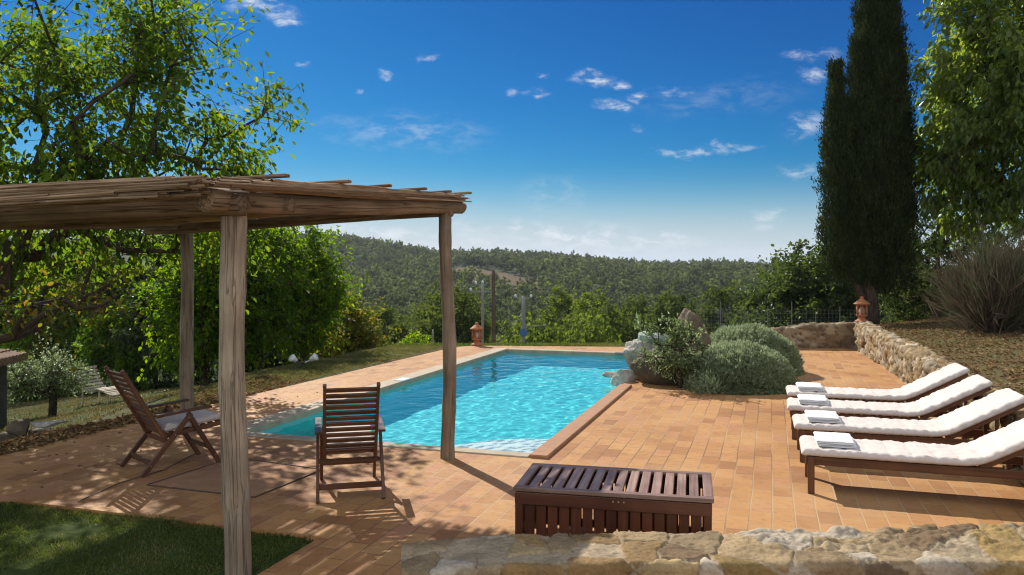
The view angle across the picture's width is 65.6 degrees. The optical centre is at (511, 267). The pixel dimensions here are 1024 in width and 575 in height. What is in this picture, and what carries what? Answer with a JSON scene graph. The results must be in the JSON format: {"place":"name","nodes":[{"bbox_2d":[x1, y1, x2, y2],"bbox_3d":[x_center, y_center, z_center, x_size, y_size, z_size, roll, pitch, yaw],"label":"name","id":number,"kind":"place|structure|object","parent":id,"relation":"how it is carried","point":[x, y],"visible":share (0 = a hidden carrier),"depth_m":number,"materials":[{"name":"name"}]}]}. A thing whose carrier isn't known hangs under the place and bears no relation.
{"place":"outdoors","nodes":[
{"label":"outdoors","id":0,"kind":"place"},
{"bbox_2d":[0,499,312,574],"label":"lawn grass","id":1,"kind":"structure","parent":0,"point":[185,560],"depth_m":5.64,"materials":[{"name":"green plant"}]},
{"bbox_2d":[121,344,442,418],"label":"verge grass","id":2,"kind":"structure","parent":0,"point":[368,357],"depth_m":15.78,"materials":[{"name":"green plant"}]},
{"bbox_2d":[394,341,625,346],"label":"grass","id":3,"kind":"structure","parent":0,"point":[607,344],"depth_m":20.00,"materials":[{"name":"green plant"}]},
{"bbox_2d":[0,346,1023,574],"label":"terrace","id":4,"kind":"structure","parent":0,"point":[743,451],"depth_m":7.30,"materials":[{"name":"tile"}]},
{"bbox_2d":[78,454,193,501],"bbox_3d":[-3.417,1.942,7.454,0.102,0.007,1.785,0,0,11],"label":"cable","id":5,"kind":"object","parent":4,"relation":"on","point":[132,479],"visible":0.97,"depth_m":7.24,"materials":[{"name":"rubber"}]},
{"bbox_2d":[103,366,220,477],"bbox_3d":[-3.403,1.452,7.780,0.592,1.018,0.971,0,0,45],"label":"garden armchair","id":6,"kind":"object","parent":4,"relation":"on","point":[197,419],"visible":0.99,"depth_m":7.72,"materials":[{"name":"brown wood"}]},
{"bbox_2d":[17,391,317,491],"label":"stray leaves","id":7,"kind":"object","parent":4,"relation":"on","point":[79,465],"visible":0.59,"depth_m":7.99,"materials":[{"name":"brown plant"}]},
{"bbox_2d":[146,459,319,497],"bbox_3d":[-2.521,1.944,7.395,1.157,0.010,1.125,0,0,22],"label":"floor hatch","id":8,"kind":"object","parent":4,"relation":"on","point":[266,476],"visible":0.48,"depth_m":7.35,"materials":[{"name":"tile"}]},
{"bbox_2d":[0,174,471,574],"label":"pergola","id":9,"kind":"object","parent":4,"relation":"on","point":[233,210],"visible":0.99,"depth_m":5.17,"materials":[{"name":"brown wood"}]},
{"bbox_2d":[315,382,385,503],"bbox_3d":[-1.413,1.452,6.921,0.592,1.018,0.971,0,0,-14],"label":"garden armchair","id":10,"kind":"object","parent":4,"relation":"on","point":[347,437],"visible":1,"depth_m":6.71,"materials":[{"name":"brown wood"}]},
{"bbox_2d":[247,348,631,458],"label":"swimming pool","id":11,"kind":"structure","parent":4,"relation":"in","point":[532,403],"depth_m":11.49,"materials":[{"name":"liquid"}]},
{"bbox_2d":[602,371,615,377],"bbox_3d":[1.751,1.877,13.902,0.360,0.105,0.207,0,0,0],"label":"spout stone","id":12,"kind":"object","parent":11,"relation":"on","point":[609,374],"visible":0.51,"depth_m":13.86,"materials":[{"name":"white stone"}]},
{"bbox_2d":[513,463,713,536],"bbox_3d":[0.720,1.714,5.528,1.310,0.473,0.684,0,0,13],"label":"slatted box","id":13,"kind":"object","parent":4,"relation":"on","point":[576,498],"visible":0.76,"depth_m":5.29,"materials":[{"name":"brown wood"}]},
{"bbox_2d":[610,369,635,385],"bbox_3d":[1.907,1.937,13.629,0.384,0.409,0.403,0,0,-32],"label":"pool edge stone","id":14,"kind":"object","parent":4,"relation":"on","point":[621,376],"visible":0.7,"depth_m":13.49,"materials":[{"name":"white stone"}]},
{"bbox_2d":[623,339,678,380],"bbox_3d":[2.471,1.685,13.881,1.081,0.904,0.723,0,0,0],"label":"boulder","id":15,"kind":"object","parent":4,"relation":"on","point":[630,347],"visible":0.18,"depth_m":13.71,"materials":[{"name":"white stone"}]},
{"bbox_2d":[638,331,669,344],"bbox_3d":[2.481,1.272,13.814,0.585,0.315,0.469,0,0,33],"label":"mossy boulder","id":16,"kind":"object","parent":15,"relation":"on","point":[641,335],"visible":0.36,"depth_m":13.65,"materials":[{"name":"grey stone"}]},
{"bbox_2d":[630,349,684,384],"bbox_3d":[2.511,1.696,13.201,1.087,0.640,0.531,0,0,0],"label":"earthy boulder","id":17,"kind":"object","parent":4,"relation":"on","point":[645,374],"visible":0.47,"depth_m":13.10,"materials":[{"name":"grey stone"}]},
{"bbox_2d":[630,312,713,387],"bbox_3d":[2.563,1.357,12.821,1.293,1.298,1.136,0,0,0],"label":"leafy shrub","id":18,"kind":"object","parent":4,"relation":"on","point":[674,359],"visible":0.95,"depth_m":12.72,"materials":[{"name":"green plant"}]},
{"bbox_2d":[634,312,642,329],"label":"sprig","id":19,"kind":"object","parent":18,"relation":"attached to","point":[638,324],"visible":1,"depth_m":14.39,"materials":[{"name":"green plant"}]},
{"bbox_2d":[676,308,710,355],"bbox_3d":[3.187,1.480,14.181,0.619,1.498,0.558,0,0,38],"label":"standing rock","id":20,"kind":"object","parent":4,"relation":"on","point":[698,323],"visible":0.24,"depth_m":14.02,"materials":[{"name":"grey stone"}]},
{"bbox_2d":[682,369,727,394],"bbox_3d":[3.030,1.759,12.257,0.794,0.405,0.630,0,0,0],"label":"herb tuft","id":21,"kind":"object","parent":4,"relation":"on","point":[712,384],"visible":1,"depth_m":12.20,"materials":[{"name":"green plant"}]},
{"bbox_2d":[401,522,1023,574],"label":"stone wall","id":22,"kind":"structure","parent":4,"relation":"on","point":[982,548],"depth_m":4.41,"materials":[{"name":"beige stone"}]},
{"bbox_2d":[681,338,801,395],"bbox_3d":[3.664,1.569,12.894,1.943,0.876,1.811,0,0,0],"label":"dome bush","id":23,"kind":"object","parent":4,"relation":"on","point":[744,367],"visible":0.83,"depth_m":12.37,"materials":[{"name":"green plant"}]},
{"bbox_2d":[710,322,805,375],"bbox_3d":[4.356,1.505,14.790,2.126,1.000,1.920,0,0,0],"label":"dome bush","id":24,"kind":"object","parent":4,"relation":"on","point":[781,344],"visible":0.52,"depth_m":14.42,"materials":[{"name":"green plant"}]},
{"bbox_2d":[768,321,854,348],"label":"end wall","id":25,"kind":"structure","parent":4,"relation":"on","point":[838,335],"depth_m":19.08,"materials":[{"name":"stone"}]},
{"bbox_2d":[786,363,969,410],"bbox_3d":[4.535,1.572,10.000,2.050,0.754,0.633,0,0,17],"label":"sun lounger","id":26,"kind":"object","parent":4,"relation":"on","point":[941,378],"visible":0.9,"depth_m":9.78,"materials":[{"name":"white fabric"}]},
{"bbox_2d":[795,382,824,391],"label":"folded towels","id":27,"kind":"object","parent":26,"relation":"on","point":[807,386],"visible":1,"depth_m":10.04,"materials":[{"name":"white fabric"}]},
{"bbox_2d":[787,374,992,439],"bbox_3d":[4.184,1.572,8.967,2.050,0.755,0.628,0,0,19],"label":"sun lounger","id":28,"kind":"object","parent":4,"relation":"on","point":[938,403],"visible":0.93,"depth_m":8.76,"materials":[{"name":"white fabric"}]},
{"bbox_2d":[797,394,828,404],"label":"folded towels","id":29,"kind":"object","parent":28,"relation":"on","point":[812,399],"visible":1,"depth_m":9.07,"materials":[{"name":"white fabric"}]},
{"bbox_2d":[792,388,1023,469],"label":"sun lounger","id":30,"kind":"object","parent":4,"relation":"on","point":[971,417],"visible":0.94,"depth_m":7.74,"materials":[{"name":"white fabric"}]},
{"bbox_2d":[804,410,841,422],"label":"folded towels","id":31,"kind":"object","parent":30,"relation":"on","point":[822,416],"visible":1,"depth_m":8.01,"materials":[{"name":"white fabric"}]},
{"bbox_2d":[799,418,1023,493],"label":"sun lounger","id":32,"kind":"object","parent":4,"relation":"on","point":[987,452],"visible":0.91,"depth_m":6.69,"materials":[{"name":"white fabric"}]},
{"bbox_2d":[813,431,856,448],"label":"folded towels","id":33,"kind":"object","parent":32,"relation":"on","point":[835,439],"visible":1,"depth_m":6.92,"materials":[{"name":"white fabric"}]},
{"bbox_2d":[853,320,1023,484],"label":"retaining wall","id":34,"kind":"structure","parent":4,"relation":"on","point":[909,360],"depth_m":13.78,"materials":[{"name":"stone"}]},
{"bbox_2d":[853,296,869,321],"bbox_3d":[8.448,1.015,19.200,0.370,0.630,0.370,0,0,-11],"label":"terracotta lantern","id":35,"kind":"object","parent":34,"relation":"on","point":[861,312],"visible":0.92,"depth_m":19.11,"materials":[{"name":"orange ceramic"}]},
{"bbox_2d":[0,240,1023,574],"bbox_3d":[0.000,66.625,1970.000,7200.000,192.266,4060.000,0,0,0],"label":"ground","id":36,"kind":"structure","parent":0,"point":[74,528],"depth_m":6.13,"materials":[{"name":"green plant"}]},
{"bbox_2d":[0,431,23,441],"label":"rubble stone","id":37,"kind":"object","parent":36,"relation":"on","point":[9,435],"visible":0.29,"depth_m":12.25,"materials":[{"name":"grey stone"}]},
{"bbox_2d":[6,418,29,435],"bbox_3d":[-7.744,2.515,12.535,0.343,0.267,0.445,0,0,-10],"label":"rubble stone","id":38,"kind":"object","parent":37,"relation":"on","point":[20,427],"visible":0.96,"depth_m":12.37,"materials":[{"name":"grey stone"}]},
{"bbox_2d":[0,348,27,428],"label":"table","id":39,"kind":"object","parent":36,"relation":"on","point":[8,356],"depth_m":17.91,"materials":[{"name":"wood"}]},
{"bbox_2d":[28,427,52,435],"bbox_3d":[-7.562,2.691,12.741,0.357,0.253,0.438,0,0,-18],"label":"rubble stone","id":40,"kind":"object","parent":36,"relation":"on","point":[34,430],"visible":0.25,"depth_m":12.65,"materials":[{"name":"grey stone"}]},
{"bbox_2d":[0,230,88,400],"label":"young tree","id":41,"kind":"object","parent":36,"relation":"on","point":[12,299],"visible":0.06,"depth_m":34.65,"materials":[{"name":"green plant"}]},
{"bbox_2d":[0,278,109,385],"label":"young tree","id":42,"kind":"object","parent":36,"relation":"on","point":[21,346],"visible":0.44,"depth_m":32.11,"materials":[{"name":"green plant"}]},
{"bbox_2d":[7,326,105,416],"bbox_3d":[-12.416,2.790,20.909,3.233,2.493,2.147,0,0,16],"label":"olive shrub","id":43,"kind":"object","parent":36,"relation":"on","point":[30,378],"visible":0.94,"depth_m":20.89,"materials":[{"name":"green plant"}]},
{"bbox_2d":[0,229,153,372],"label":"fruit tree","id":44,"kind":"object","parent":36,"relation":"on","point":[22,328],"visible":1,"depth_m":11.53,"materials":[{"name":"green plant"}]},
{"bbox_2d":[0,230,165,385],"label":"young tree","id":45,"kind":"object","parent":36,"relation":"on","point":[74,269],"visible":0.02,"depth_m":36.41,"materials":[{"name":"green plant"}]},
{"bbox_2d":[0,384,199,431],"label":"grass","id":46,"kind":"structure","parent":36,"relation":"on","point":[108,407],"depth_m":22.39,"materials":[{"name":"green plant"}]},
{"bbox_2d":[76,366,131,403],"bbox_3d":[-11.778,3.435,22.948,1.616,1.032,0.720,0,0,25],"label":"wave lounger","id":47,"kind":"object","parent":36,"relation":"on","point":[114,392],"visible":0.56,"depth_m":22.96,"materials":[{"name":"grey wood"}]},
{"bbox_2d":[7,376,217,403],"bbox_3d":[-15.311,5.028,31.508,11.891,1.935,1.338,0,0,15],"label":"hedge","id":48,"kind":"object","parent":36,"relation":"on","point":[159,383],"visible":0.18,"depth_m":31.68,"materials":[{"name":"green plant"}]},
{"bbox_2d":[73,290,161,390],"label":"young tree","id":49,"kind":"object","parent":36,"relation":"on","point":[101,358],"visible":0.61,"depth_m":30.30,"materials":[{"name":"green plant"}]},
{"bbox_2d":[79,229,172,383],"bbox_3d":[-14.914,2.018,33.256,6.631,8.468,5.721,0,0,41],"label":"young tree","id":50,"kind":"object","parent":36,"relation":"on","point":[137,279],"visible":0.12,"depth_m":32.26,"materials":[{"name":"green plant"}]},
{"bbox_2d":[0,373,313,455],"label":"fallen leaves","id":51,"kind":"object","parent":36,"relation":"on","point":[75,429],"visible":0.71,"depth_m":9.83,"materials":[{"name":"brown plant"}]},
{"bbox_2d":[0,0,313,314],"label":"cherry tree","id":52,"kind":"object","parent":36,"relation":"on","point":[144,42],"visible":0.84,"depth_m":12.73,"materials":[{"name":"green plant"}]},
{"bbox_2d":[105,253,217,384],"bbox_3d":[-12.098,1.966,29.868,5.767,7.772,5.321,0,0,0],"label":"young tree","id":53,"kind":"object","parent":36,"relation":"on","point":[140,302],"visible":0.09,"depth_m":28.63,"materials":[{"name":"green plant"}]},
{"bbox_2d":[104,229,291,386],"bbox_3d":[-6.910,0.909,17.470,3.198,5.088,3.127,0,0,24],"label":"young tree","id":54,"kind":"object","parent":36,"relation":"on","point":[206,320],"visible":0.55,"depth_m":16.94,"materials":[{"name":"green plant"}]},
{"bbox_2d":[196,247,351,372],"bbox_3d":[-8.201,2.252,26.733,5.061,6.002,4.806,0,0,43],"label":"young tree","id":55,"kind":"object","parent":36,"relation":"on","point":[277,361],"visible":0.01,"depth_m":26.10,"materials":[{"name":"green plant"}]},
{"bbox_2d":[210,227,347,371],"bbox_3d":[-5.862,0.691,18.317,4.129,5.125,3.324,0,0,0],"label":"young tree","id":56,"kind":"object","parent":36,"relation":"on","point":[277,317],"visible":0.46,"depth_m":18.02,"materials":[{"name":"green plant"}]},
{"bbox_2d":[288,353,318,368],"bbox_3d":[-4.087,1.868,15.577,0.582,0.365,0.182,0,0,0],"label":"garden floodlight","id":57,"kind":"object","parent":36,"relation":"on","point":[312,358],"visible":0.94,"depth_m":15.56,"materials":[{"name":"metal"}]},
{"bbox_2d":[252,225,370,364],"bbox_3d":[-5.216,0.771,19.430,3.577,4.764,2.855,0,0,0],"label":"young tree","id":58,"kind":"object","parent":36,"relation":"on","point":[327,282],"visible":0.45,"depth_m":19.21,"materials":[{"name":"green plant"}]},
{"bbox_2d":[281,289,383,363],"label":"young tree","id":59,"kind":"object","parent":36,"relation":"on","point":[343,326],"visible":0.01,"depth_m":27.46,"materials":[{"name":"green plant"}]},
{"bbox_2d":[282,288,404,358],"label":"young tree","id":60,"kind":"object","parent":36,"relation":"on","point":[357,336],"visible":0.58,"depth_m":21.64,"materials":[{"name":"green plant"}]},
{"bbox_2d":[369,321,399,347],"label":"valley tree","id":61,"kind":"object","parent":36,"relation":"on","point":[386,336],"visible":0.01,"depth_m":56.35,"materials":[{"name":"green plant"}]},
{"bbox_2d":[363,303,411,346],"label":"oak tree","id":62,"kind":"object","parent":36,"relation":"on","point":[387,315],"visible":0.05,"depth_m":61.19,"materials":[{"name":"green plant"}]},
{"bbox_2d":[383,328,433,344],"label":"bush","id":63,"kind":"object","parent":36,"relation":"on","point":[416,340],"visible":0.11,"depth_m":24.46,"materials":[{"name":"green plant"}]},
{"bbox_2d":[383,285,441,343],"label":"oak tree","id":64,"kind":"object","parent":36,"relation":"on","point":[416,318],"visible":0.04,"depth_m":59.32,"materials":[{"name":"green plant"}]},
{"bbox_2d":[405,273,502,343],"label":"oak tree","id":65,"kind":"object","parent":36,"relation":"on","point":[466,319],"visible":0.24,"depth_m":51.11,"materials":[{"name":"green plant"}]},
{"bbox_2d":[470,322,483,345],"bbox_3d":[-0.871,1.654,19.750,0.344,0.586,0.344,0,0,-11],"label":"terracotta lantern","id":66,"kind":"object","parent":36,"relation":"on","point":[476,328],"visible":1,"depth_m":19.66,"materials":[{"name":"orange ceramic"}]},
{"bbox_2d":[1,232,958,403],"bbox_3d":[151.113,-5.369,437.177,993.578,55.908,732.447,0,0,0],"label":"woodland","id":67,"kind":"object","parent":36,"relation":"on","point":[400,270],"visible":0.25,"depth_m":369.70,"materials":[{"name":"green plant"}]},
{"bbox_2d":[469,280,495,343],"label":"power pole","id":68,"kind":"object","parent":36,"relation":"on","point":[482,314],"visible":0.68,"depth_m":46.94,"materials":[{"name":"concrete"}]},
{"bbox_2d":[491,270,495,342],"bbox_3d":[-0.540,1.570,23.000,0.142,2.961,0.136,0,0,0],"label":"timber pole","id":69,"kind":"object","parent":36,"relation":"on","point":[493,330],"visible":0.66,"depth_m":22.95,"materials":[{"name":"brown wood"}]},
{"bbox_2d":[514,294,545,342],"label":"power pole","id":70,"kind":"object","parent":36,"relation":"on","point":[523,332],"visible":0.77,"depth_m":45.91,"materials":[{"name":"metal"}]},
{"bbox_2d":[496,311,569,342],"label":"valley tree","id":71,"kind":"object","parent":36,"relation":"on","point":[544,335],"visible":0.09,"depth_m":56.84,"materials":[{"name":"green plant"}]},
{"bbox_2d":[514,323,557,342],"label":"oak tree","id":72,"kind":"object","parent":36,"relation":"on","point":[537,333],"visible":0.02,"depth_m":65.83,"materials":[{"name":"green plant"}]},
{"bbox_2d":[533,277,586,339],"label":"oak tree","id":73,"kind":"object","parent":36,"relation":"on","point":[563,298],"visible":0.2,"depth_m":79.78,"materials":[{"name":"green plant"}]},
{"bbox_2d":[564,308,621,342],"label":"valley tree","id":74,"kind":"object","parent":36,"relation":"on","point":[590,335],"visible":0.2,"depth_m":55.90,"materials":[{"name":"green plant"}]},
{"bbox_2d":[554,278,633,342],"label":"oak tree","id":75,"kind":"object","parent":36,"relation":"on","point":[583,305],"visible":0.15,"depth_m":71.13,"materials":[{"name":"green plant"}]},
{"bbox_2d":[612,289,664,341],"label":"oak tree","id":76,"kind":"object","parent":36,"relation":"on","point":[633,305],"visible":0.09,"depth_m":77.64,"materials":[{"name":"green plant"}]},
{"bbox_2d":[637,280,718,342],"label":"oak tree","id":77,"kind":"object","parent":36,"relation":"on","point":[659,309],"visible":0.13,"depth_m":69.25,"materials":[{"name":"green plant"}]},
{"bbox_2d":[683,276,753,335],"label":"oak tree","id":78,"kind":"object","parent":36,"relation":"on","point":[722,295],"visible":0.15,"depth_m":62.00,"materials":[{"name":"green plant"}]},
{"bbox_2d":[727,253,809,326],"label":"oak tree","id":79,"kind":"object","parent":36,"relation":"on","point":[747,304],"visible":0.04,"depth_m":44.08,"materials":[{"name":"green plant"}]},
{"bbox_2d":[697,301,888,331],"bbox_3d":[7.832,1.897,22.250,5.242,1.853,0.032,0,0,6],"label":"wire fence","id":80,"kind":"object","parent":36,"relation":"on","point":[791,313],"visible":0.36,"depth_m":22.31,"materials":[{"name":"grey metal"}]},
{"bbox_2d":[738,219,853,327],"bbox_3d":[14.747,2.570,37.748,7.431,10.361,6.297,0,0,0],"label":"oak tree","id":81,"kind":"object","parent":36,"relation":"on","point":[787,285],"visible":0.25,"depth_m":37.12,"materials":[{"name":"green plant"}]},
{"bbox_2d":[782,218,954,324],"bbox_3d":[16.249,2.045,35.445,8.114,10.610,6.985,0,0,0],"label":"oak tree","id":82,"kind":"object","parent":36,"relation":"on","point":[832,290],"visible":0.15,"depth_m":35.37,"materials":[{"name":"green plant"}]},
{"bbox_2d":[811,0,928,324],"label":"cypress tree","id":83,"kind":"object","parent":36,"relation":"on","point":[868,217],"visible":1,"depth_m":19.61,"materials":[{"name":"green plant"}]},
{"bbox_2d":[855,265,942,322],"bbox_3d":[11.611,1.249,23.467,2.534,2.836,2.455,0,0,-12],"label":"dark shrub","id":84,"kind":"object","parent":36,"relation":"on","point":[908,314],"visible":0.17,"depth_m":23.21,"materials":[{"name":"green plant"}]},
{"bbox_2d":[878,195,1021,321],"bbox_3d":[11.607,-0.114,21.874,4.009,4.002,3.055,0,0,0],"label":"dark shrub","id":85,"kind":"object","parent":36,"relation":"on","point":[929,243],"visible":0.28,"depth_m":21.56,"materials":[{"name":"green plant"}]},
{"bbox_2d":[877,316,1023,392],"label":"bank litter","id":86,"kind":"object","parent":36,"relation":"on","point":[968,353],"visible":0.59,"depth_m":13.65,"materials":[{"name":"brown plant"}]},
{"bbox_2d":[900,193,1023,304],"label":"dark shrub","id":87,"kind":"object","parent":36,"relation":"on","point":[959,242],"visible":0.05,"depth_m":23.06,"materials":[{"name":"green plant"}]},
{"bbox_2d":[901,0,1023,256],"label":"walnut tree","id":88,"kind":"object","parent":36,"relation":"on","point":[982,59],"visible":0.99,"depth_m":18.51,"materials":[{"name":"green plant"}]},
{"bbox_2d":[901,214,1023,335],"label":"broom shrub","id":89,"kind":"object","parent":36,"relation":"on","point":[987,291],"visible":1,"depth_m":15.32,"materials":[{"name":"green plant"}]},
{"bbox_2d":[972,236,1023,264],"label":"dark shrub","id":90,"kind":"object","parent":36,"relation":"on","point":[1003,244],"visible":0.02,"depth_m":19.96,"materials":[{"name":"green plant"}]},
{"bbox_2d":[0,0,1023,265],"label":"sky","id":91,"kind":"structure","parent":0,"point":[671,130],"materials":[{"name":"blue"}]},
{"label":"rubble stone","id":92,"kind":"object","parent":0,"visible":0},
{"bbox_2d":[30,420,69,427],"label":"stone slab","id":93,"kind":"structure","parent":92,"relation":"on","point":[41,424],"depth_m":12.31,"materials":[{"name":"white stone"}]}
]}

